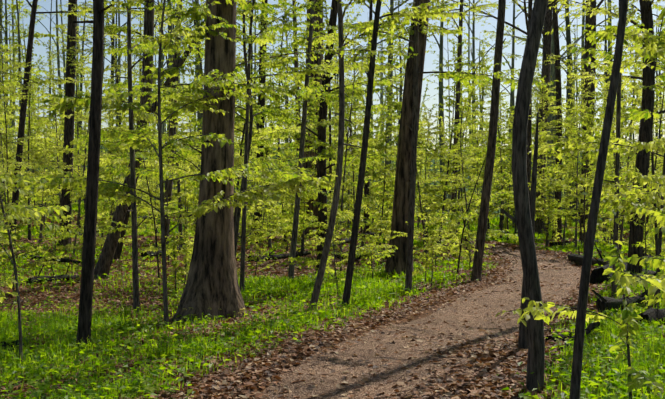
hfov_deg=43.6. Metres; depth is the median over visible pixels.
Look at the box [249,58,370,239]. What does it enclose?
tree sapling
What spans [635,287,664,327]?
log end
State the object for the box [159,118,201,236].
tree sapling
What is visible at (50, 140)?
tree sapling
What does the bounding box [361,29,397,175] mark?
tree canopy
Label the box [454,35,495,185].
tree canopy
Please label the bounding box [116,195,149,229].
tree sapling
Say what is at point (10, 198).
tree sapling
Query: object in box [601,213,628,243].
tree sapling
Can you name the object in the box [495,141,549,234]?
tree sapling
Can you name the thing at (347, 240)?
log
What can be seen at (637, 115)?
tree
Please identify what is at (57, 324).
grass and herbs
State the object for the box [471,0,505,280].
tree
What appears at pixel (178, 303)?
oak seedlings
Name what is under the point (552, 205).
tree sapling
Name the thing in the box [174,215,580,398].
mulch path
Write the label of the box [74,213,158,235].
deadfall log
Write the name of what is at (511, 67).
tree canopy
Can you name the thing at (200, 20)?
tree canopy
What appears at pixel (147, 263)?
tree sapling
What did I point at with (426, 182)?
tree sapling
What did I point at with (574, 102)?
tree sapling
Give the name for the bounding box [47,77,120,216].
tree sapling
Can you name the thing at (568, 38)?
tree
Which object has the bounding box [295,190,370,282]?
tree sapling
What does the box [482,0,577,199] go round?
tree canopy
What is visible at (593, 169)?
tree sapling
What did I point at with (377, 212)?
tree sapling
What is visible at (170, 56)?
tree canopy
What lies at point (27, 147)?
tree sapling
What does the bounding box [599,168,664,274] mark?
tree sapling
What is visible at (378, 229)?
tree sapling
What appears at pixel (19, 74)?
tree sapling
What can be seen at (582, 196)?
tree sapling
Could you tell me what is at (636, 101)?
tree sapling
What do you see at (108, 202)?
tree sapling
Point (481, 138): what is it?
tree sapling
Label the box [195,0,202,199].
tree canopy
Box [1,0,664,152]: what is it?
sky
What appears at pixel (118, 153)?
tree sapling
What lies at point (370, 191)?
tree sapling
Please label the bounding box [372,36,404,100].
tree canopy
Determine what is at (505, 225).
tree sapling
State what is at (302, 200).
tree sapling
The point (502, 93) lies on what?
tree sapling
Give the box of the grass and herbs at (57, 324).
[0,195,664,398]
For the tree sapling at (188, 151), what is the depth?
18.84 m
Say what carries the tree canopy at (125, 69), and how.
on the terrain at (402, 320)
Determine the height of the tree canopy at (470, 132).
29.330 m
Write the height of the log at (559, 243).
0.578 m
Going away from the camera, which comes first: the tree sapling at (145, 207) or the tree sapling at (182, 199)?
the tree sapling at (145, 207)
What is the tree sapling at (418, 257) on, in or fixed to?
on the terrain at (402, 320)
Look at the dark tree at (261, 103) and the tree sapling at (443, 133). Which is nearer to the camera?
the dark tree at (261, 103)
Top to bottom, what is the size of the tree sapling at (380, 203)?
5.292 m
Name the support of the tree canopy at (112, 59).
on the terrain at (402, 320)
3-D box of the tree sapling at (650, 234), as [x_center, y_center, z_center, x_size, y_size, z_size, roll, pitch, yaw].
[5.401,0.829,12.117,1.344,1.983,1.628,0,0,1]
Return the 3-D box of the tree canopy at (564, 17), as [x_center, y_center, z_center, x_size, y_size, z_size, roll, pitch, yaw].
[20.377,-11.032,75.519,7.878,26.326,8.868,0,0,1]
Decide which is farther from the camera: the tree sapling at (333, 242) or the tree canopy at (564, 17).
the tree canopy at (564, 17)
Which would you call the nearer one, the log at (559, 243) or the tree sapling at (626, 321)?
the tree sapling at (626, 321)
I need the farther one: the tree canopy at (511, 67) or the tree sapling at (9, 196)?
the tree canopy at (511, 67)
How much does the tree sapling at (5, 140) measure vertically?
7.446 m
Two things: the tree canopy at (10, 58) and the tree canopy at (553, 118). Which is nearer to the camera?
the tree canopy at (553, 118)
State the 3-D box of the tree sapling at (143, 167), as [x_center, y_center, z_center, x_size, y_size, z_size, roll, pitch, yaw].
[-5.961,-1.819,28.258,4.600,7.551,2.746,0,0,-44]
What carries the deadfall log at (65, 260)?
on the terrain at (402, 320)
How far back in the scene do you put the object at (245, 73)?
77.74 m
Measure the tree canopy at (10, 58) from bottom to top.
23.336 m
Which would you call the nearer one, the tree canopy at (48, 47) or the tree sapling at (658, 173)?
the tree sapling at (658, 173)
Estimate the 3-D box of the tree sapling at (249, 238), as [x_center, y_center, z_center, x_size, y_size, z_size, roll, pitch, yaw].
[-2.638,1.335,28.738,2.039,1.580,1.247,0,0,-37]
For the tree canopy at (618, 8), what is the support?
on the terrain at (402, 320)
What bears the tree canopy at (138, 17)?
on the terrain at (402, 320)
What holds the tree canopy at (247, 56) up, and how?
on the terrain at (402, 320)
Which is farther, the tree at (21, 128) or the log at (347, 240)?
the log at (347, 240)
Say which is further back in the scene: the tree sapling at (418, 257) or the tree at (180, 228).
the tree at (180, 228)
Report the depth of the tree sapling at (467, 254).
21.52 m
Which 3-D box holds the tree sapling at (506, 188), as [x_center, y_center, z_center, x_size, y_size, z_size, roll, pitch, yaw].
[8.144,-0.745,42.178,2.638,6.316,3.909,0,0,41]
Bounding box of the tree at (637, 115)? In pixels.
[531,7,664,297]
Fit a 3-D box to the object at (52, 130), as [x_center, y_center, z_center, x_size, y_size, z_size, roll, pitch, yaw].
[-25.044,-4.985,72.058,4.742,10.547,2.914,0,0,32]
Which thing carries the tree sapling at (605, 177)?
on the terrain at (402, 320)
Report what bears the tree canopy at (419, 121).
on the terrain at (402, 320)
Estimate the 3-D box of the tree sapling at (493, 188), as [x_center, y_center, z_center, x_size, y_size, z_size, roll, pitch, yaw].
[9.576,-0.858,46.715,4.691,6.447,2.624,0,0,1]
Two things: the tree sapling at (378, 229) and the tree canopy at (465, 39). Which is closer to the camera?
the tree sapling at (378, 229)
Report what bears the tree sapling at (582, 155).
on the terrain at (402, 320)
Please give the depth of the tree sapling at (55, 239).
21.10 m
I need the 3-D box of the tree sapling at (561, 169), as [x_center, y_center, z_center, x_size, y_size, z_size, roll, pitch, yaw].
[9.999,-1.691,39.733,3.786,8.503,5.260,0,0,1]
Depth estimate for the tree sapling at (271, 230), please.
25.84 m
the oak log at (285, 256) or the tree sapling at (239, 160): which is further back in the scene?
the oak log at (285, 256)
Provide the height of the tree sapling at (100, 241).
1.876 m
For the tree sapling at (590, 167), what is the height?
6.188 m
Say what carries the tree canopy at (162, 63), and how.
on the terrain at (402, 320)
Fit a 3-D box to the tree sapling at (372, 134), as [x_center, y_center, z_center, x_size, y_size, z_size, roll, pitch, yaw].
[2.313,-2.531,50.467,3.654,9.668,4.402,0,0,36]
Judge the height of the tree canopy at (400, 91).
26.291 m
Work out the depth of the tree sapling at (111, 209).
25.60 m
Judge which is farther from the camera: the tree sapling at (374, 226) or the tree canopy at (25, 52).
the tree canopy at (25, 52)
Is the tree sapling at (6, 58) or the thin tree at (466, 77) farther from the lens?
the tree sapling at (6, 58)
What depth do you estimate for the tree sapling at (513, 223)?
52.31 m
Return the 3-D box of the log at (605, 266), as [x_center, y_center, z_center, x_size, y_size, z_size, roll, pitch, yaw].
[7.405,1.448,20.163,0.611,0.430,7.452,0,0,36]
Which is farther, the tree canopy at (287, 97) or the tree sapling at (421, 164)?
the tree canopy at (287, 97)
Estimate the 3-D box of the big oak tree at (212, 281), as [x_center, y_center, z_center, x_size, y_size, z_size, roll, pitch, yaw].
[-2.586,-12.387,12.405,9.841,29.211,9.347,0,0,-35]
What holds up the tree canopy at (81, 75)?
on the terrain at (402, 320)
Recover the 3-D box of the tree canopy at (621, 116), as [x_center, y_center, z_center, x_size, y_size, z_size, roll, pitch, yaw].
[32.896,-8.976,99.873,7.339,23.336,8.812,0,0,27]
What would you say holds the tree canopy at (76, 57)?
on the terrain at (402, 320)
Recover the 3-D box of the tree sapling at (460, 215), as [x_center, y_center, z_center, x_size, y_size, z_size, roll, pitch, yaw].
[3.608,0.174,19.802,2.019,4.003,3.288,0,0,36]
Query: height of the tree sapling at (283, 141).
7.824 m
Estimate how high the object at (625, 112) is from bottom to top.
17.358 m
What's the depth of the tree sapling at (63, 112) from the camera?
47.75 m
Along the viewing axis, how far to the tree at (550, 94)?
58.94 m
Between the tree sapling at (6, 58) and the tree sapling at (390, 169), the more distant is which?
the tree sapling at (6, 58)
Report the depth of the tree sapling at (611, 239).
34.83 m
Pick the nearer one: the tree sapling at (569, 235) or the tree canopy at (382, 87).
the tree sapling at (569, 235)
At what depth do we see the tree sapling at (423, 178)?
39.88 m
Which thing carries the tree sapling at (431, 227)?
on the terrain at (402, 320)
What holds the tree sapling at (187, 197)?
on the terrain at (402, 320)
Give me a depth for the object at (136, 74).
45.60 m
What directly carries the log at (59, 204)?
on the terrain at (402, 320)
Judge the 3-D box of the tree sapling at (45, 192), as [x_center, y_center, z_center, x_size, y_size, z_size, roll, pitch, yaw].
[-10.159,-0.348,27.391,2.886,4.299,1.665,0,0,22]
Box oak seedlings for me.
[168,301,244,321]
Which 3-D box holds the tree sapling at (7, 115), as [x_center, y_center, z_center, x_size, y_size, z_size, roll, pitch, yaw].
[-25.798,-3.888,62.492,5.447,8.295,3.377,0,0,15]
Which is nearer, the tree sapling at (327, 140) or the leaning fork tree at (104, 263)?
the leaning fork tree at (104, 263)
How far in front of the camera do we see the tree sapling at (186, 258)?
16.97 m
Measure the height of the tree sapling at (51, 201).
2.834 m
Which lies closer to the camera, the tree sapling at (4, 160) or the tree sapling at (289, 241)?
the tree sapling at (289, 241)
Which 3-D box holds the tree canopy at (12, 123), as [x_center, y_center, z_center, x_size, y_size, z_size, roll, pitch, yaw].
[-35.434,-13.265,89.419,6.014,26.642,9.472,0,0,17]
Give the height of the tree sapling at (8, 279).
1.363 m
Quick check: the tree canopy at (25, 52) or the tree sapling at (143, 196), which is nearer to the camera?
the tree sapling at (143, 196)
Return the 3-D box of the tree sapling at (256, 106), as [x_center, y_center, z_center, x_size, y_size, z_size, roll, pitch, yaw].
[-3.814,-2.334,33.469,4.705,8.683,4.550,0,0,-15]
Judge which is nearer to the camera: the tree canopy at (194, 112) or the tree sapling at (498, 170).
the tree sapling at (498, 170)
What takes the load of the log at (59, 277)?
on the terrain at (402, 320)
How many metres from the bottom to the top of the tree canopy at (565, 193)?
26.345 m
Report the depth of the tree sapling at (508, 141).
58.69 m
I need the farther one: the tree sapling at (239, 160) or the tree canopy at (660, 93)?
the tree canopy at (660, 93)
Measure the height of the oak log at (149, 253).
0.760 m
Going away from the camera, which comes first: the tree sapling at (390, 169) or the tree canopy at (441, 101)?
the tree sapling at (390, 169)
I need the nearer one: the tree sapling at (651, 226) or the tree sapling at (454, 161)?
the tree sapling at (651, 226)
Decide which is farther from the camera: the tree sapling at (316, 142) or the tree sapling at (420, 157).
the tree sapling at (420, 157)
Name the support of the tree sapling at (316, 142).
on the terrain at (402, 320)
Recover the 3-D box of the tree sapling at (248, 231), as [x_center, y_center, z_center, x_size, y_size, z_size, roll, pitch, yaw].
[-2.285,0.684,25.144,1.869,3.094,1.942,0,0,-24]
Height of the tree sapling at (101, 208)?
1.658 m
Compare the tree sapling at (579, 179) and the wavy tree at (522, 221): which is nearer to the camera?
the wavy tree at (522, 221)
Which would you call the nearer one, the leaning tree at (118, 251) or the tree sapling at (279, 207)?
the leaning tree at (118, 251)
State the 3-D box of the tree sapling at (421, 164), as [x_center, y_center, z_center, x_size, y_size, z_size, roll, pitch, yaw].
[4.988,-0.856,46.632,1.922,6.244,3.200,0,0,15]
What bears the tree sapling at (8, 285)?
on the terrain at (402, 320)
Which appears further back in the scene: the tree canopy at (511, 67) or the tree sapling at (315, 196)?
the tree canopy at (511, 67)
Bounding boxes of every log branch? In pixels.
[545,328,610,341]
[558,321,599,350]
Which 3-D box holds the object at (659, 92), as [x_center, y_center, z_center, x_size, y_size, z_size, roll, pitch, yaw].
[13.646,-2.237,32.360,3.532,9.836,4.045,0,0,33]
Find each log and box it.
[7,200,116,209]
[21,254,81,264]
[27,257,78,283]
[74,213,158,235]
[141,236,193,257]
[248,247,310,261]
[332,232,377,245]
[333,250,386,259]
[549,238,627,245]
[568,242,655,275]
[591,255,662,271]
[591,289,654,314]
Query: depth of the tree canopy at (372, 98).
127.77 m
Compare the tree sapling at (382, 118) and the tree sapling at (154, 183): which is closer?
the tree sapling at (382, 118)
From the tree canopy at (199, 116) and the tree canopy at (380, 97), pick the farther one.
the tree canopy at (380, 97)
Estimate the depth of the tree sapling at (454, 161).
29.97 m
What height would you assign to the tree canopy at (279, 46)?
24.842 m
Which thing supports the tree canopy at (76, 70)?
on the terrain at (402, 320)
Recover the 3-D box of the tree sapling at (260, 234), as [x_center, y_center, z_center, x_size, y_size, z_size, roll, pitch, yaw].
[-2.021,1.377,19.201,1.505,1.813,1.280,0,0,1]
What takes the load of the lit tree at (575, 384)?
on the terrain at (402, 320)
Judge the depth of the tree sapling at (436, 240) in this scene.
31.04 m
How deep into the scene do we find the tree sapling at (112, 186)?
11.60 m
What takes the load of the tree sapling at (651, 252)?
on the terrain at (402, 320)
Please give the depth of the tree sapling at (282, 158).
59.68 m
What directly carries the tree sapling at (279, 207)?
on the terrain at (402, 320)
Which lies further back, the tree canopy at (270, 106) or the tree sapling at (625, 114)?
the tree canopy at (270, 106)
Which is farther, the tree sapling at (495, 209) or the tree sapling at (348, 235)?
the tree sapling at (495, 209)
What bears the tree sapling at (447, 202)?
on the terrain at (402, 320)
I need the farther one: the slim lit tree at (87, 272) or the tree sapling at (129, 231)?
the tree sapling at (129, 231)
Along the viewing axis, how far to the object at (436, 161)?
96.87 m
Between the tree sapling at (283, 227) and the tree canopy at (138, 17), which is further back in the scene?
the tree canopy at (138, 17)
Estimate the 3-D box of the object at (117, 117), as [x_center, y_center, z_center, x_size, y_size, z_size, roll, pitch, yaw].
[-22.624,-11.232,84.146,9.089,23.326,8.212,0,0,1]
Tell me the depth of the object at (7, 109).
54.12 m
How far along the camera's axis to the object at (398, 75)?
79.98 m
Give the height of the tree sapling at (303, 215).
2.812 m
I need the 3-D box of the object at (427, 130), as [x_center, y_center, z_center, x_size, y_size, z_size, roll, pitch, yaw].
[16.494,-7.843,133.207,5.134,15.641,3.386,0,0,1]
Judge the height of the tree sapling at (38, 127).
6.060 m
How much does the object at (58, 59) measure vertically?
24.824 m
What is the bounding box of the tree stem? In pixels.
[518,109,538,348]
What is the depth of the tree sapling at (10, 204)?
19.78 m
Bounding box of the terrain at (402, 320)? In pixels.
[0,142,664,398]
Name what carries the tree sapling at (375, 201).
on the terrain at (402, 320)
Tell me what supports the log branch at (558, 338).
on the terrain at (402, 320)
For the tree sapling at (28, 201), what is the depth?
28.04 m
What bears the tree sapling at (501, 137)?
on the terrain at (402, 320)
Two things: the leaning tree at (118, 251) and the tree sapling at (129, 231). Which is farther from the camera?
the tree sapling at (129, 231)
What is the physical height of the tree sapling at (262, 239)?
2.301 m
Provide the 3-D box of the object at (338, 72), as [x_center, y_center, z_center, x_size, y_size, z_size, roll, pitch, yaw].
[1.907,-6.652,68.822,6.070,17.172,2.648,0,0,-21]
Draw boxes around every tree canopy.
[0,0,37,182]
[1,0,40,158]
[2,0,38,73]
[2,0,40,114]
[8,16,54,162]
[8,23,45,141]
[10,0,65,169]
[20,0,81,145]
[34,0,109,186]
[38,0,92,159]
[43,9,106,165]
[54,13,91,170]
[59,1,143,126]
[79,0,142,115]
[90,7,165,98]
[104,0,155,197]
[107,35,140,123]
[124,0,204,185]
[124,1,205,43]
[154,0,192,202]
[154,15,163,133]
[157,1,199,206]
[160,26,187,205]
[165,0,261,178]
[183,29,204,169]
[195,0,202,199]
[236,28,279,103]
[238,0,301,185]
[246,47,299,193]
[266,9,305,187]
[289,0,338,168]
[323,16,362,191]
[324,3,361,194]
[333,47,386,204]
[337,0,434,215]
[345,66,394,184]
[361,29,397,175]
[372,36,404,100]
[374,38,394,208]
[375,8,410,160]
[376,1,430,198]
[402,43,429,200]
[427,27,471,145]
[429,0,448,212]
[429,34,470,161]
[437,0,505,211]
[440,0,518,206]
[453,0,505,190]
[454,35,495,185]
[472,2,534,212]
[478,20,516,203]
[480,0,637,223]
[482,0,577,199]
[485,27,517,186]
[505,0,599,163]
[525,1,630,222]
[534,33,580,226]
[538,2,598,208]
[543,10,581,29]
[544,1,568,238]
[553,0,611,206]
[561,55,603,155]
[562,26,603,100]
[596,41,663,180]
[597,0,613,220]
[598,22,638,178]
[601,67,637,216]
[602,5,663,18]
[605,0,613,106]
[632,20,662,183]
[638,16,664,191]
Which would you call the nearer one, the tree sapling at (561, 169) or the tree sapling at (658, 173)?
the tree sapling at (561, 169)
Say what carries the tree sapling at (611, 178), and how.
on the terrain at (402, 320)
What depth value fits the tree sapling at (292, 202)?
33.59 m
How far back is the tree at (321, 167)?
20.79 m
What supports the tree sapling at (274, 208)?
on the terrain at (402, 320)
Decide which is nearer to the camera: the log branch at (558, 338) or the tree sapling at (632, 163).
the log branch at (558, 338)
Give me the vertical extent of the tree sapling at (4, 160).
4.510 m
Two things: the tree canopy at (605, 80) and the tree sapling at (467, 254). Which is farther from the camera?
the tree canopy at (605, 80)
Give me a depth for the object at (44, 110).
93.90 m
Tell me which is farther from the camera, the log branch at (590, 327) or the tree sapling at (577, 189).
the tree sapling at (577, 189)
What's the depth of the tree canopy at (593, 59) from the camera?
48.56 m
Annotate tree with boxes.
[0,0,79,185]
[0,0,91,245]
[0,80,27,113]
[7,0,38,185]
[7,0,186,245]
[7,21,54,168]
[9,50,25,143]
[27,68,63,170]
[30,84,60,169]
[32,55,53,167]
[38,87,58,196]
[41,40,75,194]
[51,0,417,322]
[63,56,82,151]
[68,1,185,259]
[71,0,111,351]
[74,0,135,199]
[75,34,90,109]
[76,0,205,278]
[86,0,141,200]
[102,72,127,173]
[104,0,250,312]
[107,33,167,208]
[109,0,250,244]
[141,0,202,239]
[171,0,383,293]
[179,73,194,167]
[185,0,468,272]
[237,0,337,242]
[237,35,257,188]
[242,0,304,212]
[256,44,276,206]
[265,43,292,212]
[273,0,338,237]
[288,0,380,279]
[291,0,464,277]
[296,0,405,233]
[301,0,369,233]
[309,0,374,310]
[318,0,557,294]
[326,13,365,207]
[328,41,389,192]
[342,0,466,306]
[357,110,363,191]
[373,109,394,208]
[381,0,509,245]
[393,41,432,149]
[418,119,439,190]
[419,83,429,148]
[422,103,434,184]
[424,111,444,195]
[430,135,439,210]
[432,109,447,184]
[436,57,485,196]
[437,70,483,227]
[441,0,593,199]
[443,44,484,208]
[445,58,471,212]
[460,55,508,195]
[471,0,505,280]
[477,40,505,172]
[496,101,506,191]
[501,0,547,390]
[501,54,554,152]
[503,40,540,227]
[511,0,570,234]
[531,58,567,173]
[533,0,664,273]
[534,0,593,240]
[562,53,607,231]
[568,0,653,296]
[569,0,627,398]
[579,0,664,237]
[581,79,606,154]
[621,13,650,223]
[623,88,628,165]
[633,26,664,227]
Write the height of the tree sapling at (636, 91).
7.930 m
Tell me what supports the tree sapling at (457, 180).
on the terrain at (402, 320)
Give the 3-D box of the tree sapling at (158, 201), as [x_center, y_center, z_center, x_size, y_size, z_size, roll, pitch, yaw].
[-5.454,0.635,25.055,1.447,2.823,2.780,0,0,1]
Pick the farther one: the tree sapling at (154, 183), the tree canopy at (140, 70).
the tree canopy at (140, 70)
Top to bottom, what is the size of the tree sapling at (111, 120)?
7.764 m
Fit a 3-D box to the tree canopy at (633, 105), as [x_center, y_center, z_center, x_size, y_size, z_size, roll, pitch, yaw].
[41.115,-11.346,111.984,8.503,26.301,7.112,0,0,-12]
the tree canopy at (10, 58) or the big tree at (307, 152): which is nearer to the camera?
the big tree at (307, 152)
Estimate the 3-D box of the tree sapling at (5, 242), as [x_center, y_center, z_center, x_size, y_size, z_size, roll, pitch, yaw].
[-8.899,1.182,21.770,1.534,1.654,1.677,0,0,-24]
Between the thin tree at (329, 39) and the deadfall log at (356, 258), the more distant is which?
the deadfall log at (356, 258)
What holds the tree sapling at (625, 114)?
on the terrain at (402, 320)
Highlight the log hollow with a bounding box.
[590,238,644,283]
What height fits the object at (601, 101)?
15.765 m
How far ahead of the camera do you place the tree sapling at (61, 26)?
33.14 m
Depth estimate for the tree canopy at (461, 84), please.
93.10 m
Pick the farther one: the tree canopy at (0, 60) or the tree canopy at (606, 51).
the tree canopy at (606, 51)
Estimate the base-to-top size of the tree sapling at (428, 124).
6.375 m
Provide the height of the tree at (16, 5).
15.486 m
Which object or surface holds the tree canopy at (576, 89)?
on the terrain at (402, 320)
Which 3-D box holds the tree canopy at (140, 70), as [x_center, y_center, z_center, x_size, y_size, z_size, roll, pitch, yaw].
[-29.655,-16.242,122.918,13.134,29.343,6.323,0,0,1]
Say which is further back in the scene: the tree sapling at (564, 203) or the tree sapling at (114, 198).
the tree sapling at (564, 203)
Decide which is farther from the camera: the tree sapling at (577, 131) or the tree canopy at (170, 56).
the tree canopy at (170, 56)
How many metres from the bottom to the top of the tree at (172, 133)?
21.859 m
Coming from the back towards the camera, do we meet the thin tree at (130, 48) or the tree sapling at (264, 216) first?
the tree sapling at (264, 216)
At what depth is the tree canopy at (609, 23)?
76.27 m
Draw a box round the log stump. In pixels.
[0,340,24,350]
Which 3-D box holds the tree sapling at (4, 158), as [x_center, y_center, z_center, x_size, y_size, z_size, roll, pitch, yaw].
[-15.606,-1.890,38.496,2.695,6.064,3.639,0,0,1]
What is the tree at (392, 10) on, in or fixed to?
on the terrain at (402, 320)
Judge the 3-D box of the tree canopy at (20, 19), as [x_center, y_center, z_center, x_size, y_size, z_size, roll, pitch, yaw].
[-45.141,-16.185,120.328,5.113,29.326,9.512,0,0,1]
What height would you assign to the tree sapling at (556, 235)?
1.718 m
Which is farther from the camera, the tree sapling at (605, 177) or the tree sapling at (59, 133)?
the tree sapling at (59, 133)
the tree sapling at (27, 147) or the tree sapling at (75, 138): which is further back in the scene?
the tree sapling at (75, 138)
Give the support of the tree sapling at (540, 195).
on the terrain at (402, 320)
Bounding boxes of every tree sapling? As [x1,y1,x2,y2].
[0,0,337,326]
[0,2,82,249]
[0,19,86,240]
[0,44,56,224]
[0,47,44,172]
[0,79,25,202]
[0,89,52,227]
[0,107,27,196]
[0,121,60,243]
[0,127,21,202]
[0,132,14,200]
[0,173,53,216]
[0,174,78,364]
[0,196,68,291]
[0,219,24,245]
[0,276,25,302]
[0,279,17,296]
[1,13,159,255]
[1,93,14,156]
[1,189,25,214]
[5,119,40,204]
[11,41,83,205]
[19,200,76,260]
[20,195,44,205]
[23,131,86,225]
[25,1,134,227]
[31,87,82,174]
[31,164,85,205]
[36,196,131,238]
[37,173,59,222]
[38,91,86,199]
[45,66,124,175]
[45,190,82,226]
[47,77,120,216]
[53,210,131,258]
[68,121,197,285]
[70,0,323,170]
[74,105,100,197]
[81,103,125,168]
[82,199,108,238]
[97,196,126,245]
[97,198,112,221]
[99,0,314,229]
[99,0,364,258]
[99,116,153,219]
[99,174,116,216]
[100,80,143,214]
[101,80,174,223]
[107,64,198,198]
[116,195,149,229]
[121,76,168,205]
[121,88,240,261]
[124,231,192,269]
[126,214,149,240]
[128,177,178,245]
[137,166,176,204]
[142,159,164,198]
[142,232,193,297]
[146,202,160,236]
[147,198,176,227]
[150,222,193,288]
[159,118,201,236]
[161,103,195,208]
[172,171,196,234]
[173,139,237,231]
[173,171,198,224]
[175,172,197,215]
[176,157,200,222]
[184,44,298,183]
[234,77,279,218]
[234,94,308,234]
[234,115,277,198]
[234,135,288,223]
[237,220,278,279]
[238,177,291,260]
[238,195,287,247]
[239,216,278,248]
[246,197,274,237]
[246,198,291,253]
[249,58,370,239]
[254,76,306,226]
[254,205,292,244]
[255,26,394,275]
[264,194,305,239]
[264,220,315,251]
[274,96,302,175]
[274,123,288,172]
[276,133,336,210]
[278,75,390,208]
[279,103,348,230]
[283,150,336,245]
[283,185,344,251]
[287,78,398,212]
[288,222,395,295]
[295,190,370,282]
[303,73,393,232]
[327,68,440,251]
[327,107,363,229]
[327,198,364,249]
[328,113,395,246]
[328,155,357,221]
[343,40,495,257]
[344,168,390,221]
[347,72,444,208]
[350,207,375,232]
[351,162,391,232]
[354,231,397,278]
[358,201,391,261]
[359,87,396,208]
[364,176,394,239]
[365,216,390,240]
[366,209,389,243]
[368,211,419,247]
[369,183,427,242]
[371,126,421,186]
[374,141,437,229]
[387,213,477,281]
[388,39,511,256]
[391,104,472,233]
[413,231,441,285]
[413,234,456,267]
[415,131,433,228]
[416,183,447,242]
[417,131,431,210]
[417,155,439,222]
[421,117,481,218]
[423,128,479,244]
[425,98,512,262]
[426,225,454,252]
[429,126,517,272]
[430,142,481,210]
[431,128,513,249]
[438,217,475,250]
[449,230,494,268]
[450,210,475,258]
[457,127,513,236]
[457,172,479,221]
[460,129,539,228]
[461,47,567,237]
[461,105,487,213]
[463,135,511,227]
[464,124,499,218]
[470,103,532,232]
[488,201,508,236]
[489,126,540,240]
[492,127,509,219]
[494,189,514,227]
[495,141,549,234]
[495,240,664,398]
[496,117,512,190]
[499,76,576,244]
[527,0,664,308]
[528,162,561,249]
[531,69,612,246]
[531,140,568,241]
[532,84,597,205]
[537,113,619,244]
[539,105,628,224]
[546,162,589,245]
[548,88,629,252]
[552,216,558,241]
[557,216,586,241]
[559,130,615,245]
[561,191,579,229]
[562,109,600,223]
[563,57,637,241]
[564,4,664,240]
[565,61,662,206]
[572,130,624,231]
[577,44,664,256]
[578,22,664,255]
[580,73,642,238]
[590,76,664,187]
[595,211,628,245]
[596,19,664,255]
[598,209,628,246]
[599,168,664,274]
[600,154,625,219]
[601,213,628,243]
[603,137,664,230]
[625,123,662,192]
[627,206,664,306]
[643,225,664,256]
[643,227,664,243]
[645,151,664,218]
[646,227,664,242]
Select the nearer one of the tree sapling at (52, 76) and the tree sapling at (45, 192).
the tree sapling at (45, 192)
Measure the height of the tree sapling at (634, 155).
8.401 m
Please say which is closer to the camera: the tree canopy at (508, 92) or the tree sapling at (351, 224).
the tree sapling at (351, 224)
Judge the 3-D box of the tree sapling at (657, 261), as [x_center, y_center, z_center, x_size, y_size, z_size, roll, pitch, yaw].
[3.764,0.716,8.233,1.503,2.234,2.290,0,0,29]
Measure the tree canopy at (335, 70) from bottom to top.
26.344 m
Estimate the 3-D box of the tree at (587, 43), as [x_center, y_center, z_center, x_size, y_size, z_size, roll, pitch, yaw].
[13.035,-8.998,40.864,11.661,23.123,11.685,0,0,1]
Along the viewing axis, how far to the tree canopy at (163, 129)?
85.37 m
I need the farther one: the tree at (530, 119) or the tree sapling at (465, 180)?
the tree sapling at (465, 180)
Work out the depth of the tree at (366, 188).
37.52 m
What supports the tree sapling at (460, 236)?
on the terrain at (402, 320)
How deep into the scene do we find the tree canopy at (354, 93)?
103.52 m
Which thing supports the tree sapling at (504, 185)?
on the terrain at (402, 320)
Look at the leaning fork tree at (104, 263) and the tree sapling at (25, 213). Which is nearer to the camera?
the tree sapling at (25, 213)
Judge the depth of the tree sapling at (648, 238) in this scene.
23.13 m
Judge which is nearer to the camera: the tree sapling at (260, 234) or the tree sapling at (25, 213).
the tree sapling at (25, 213)

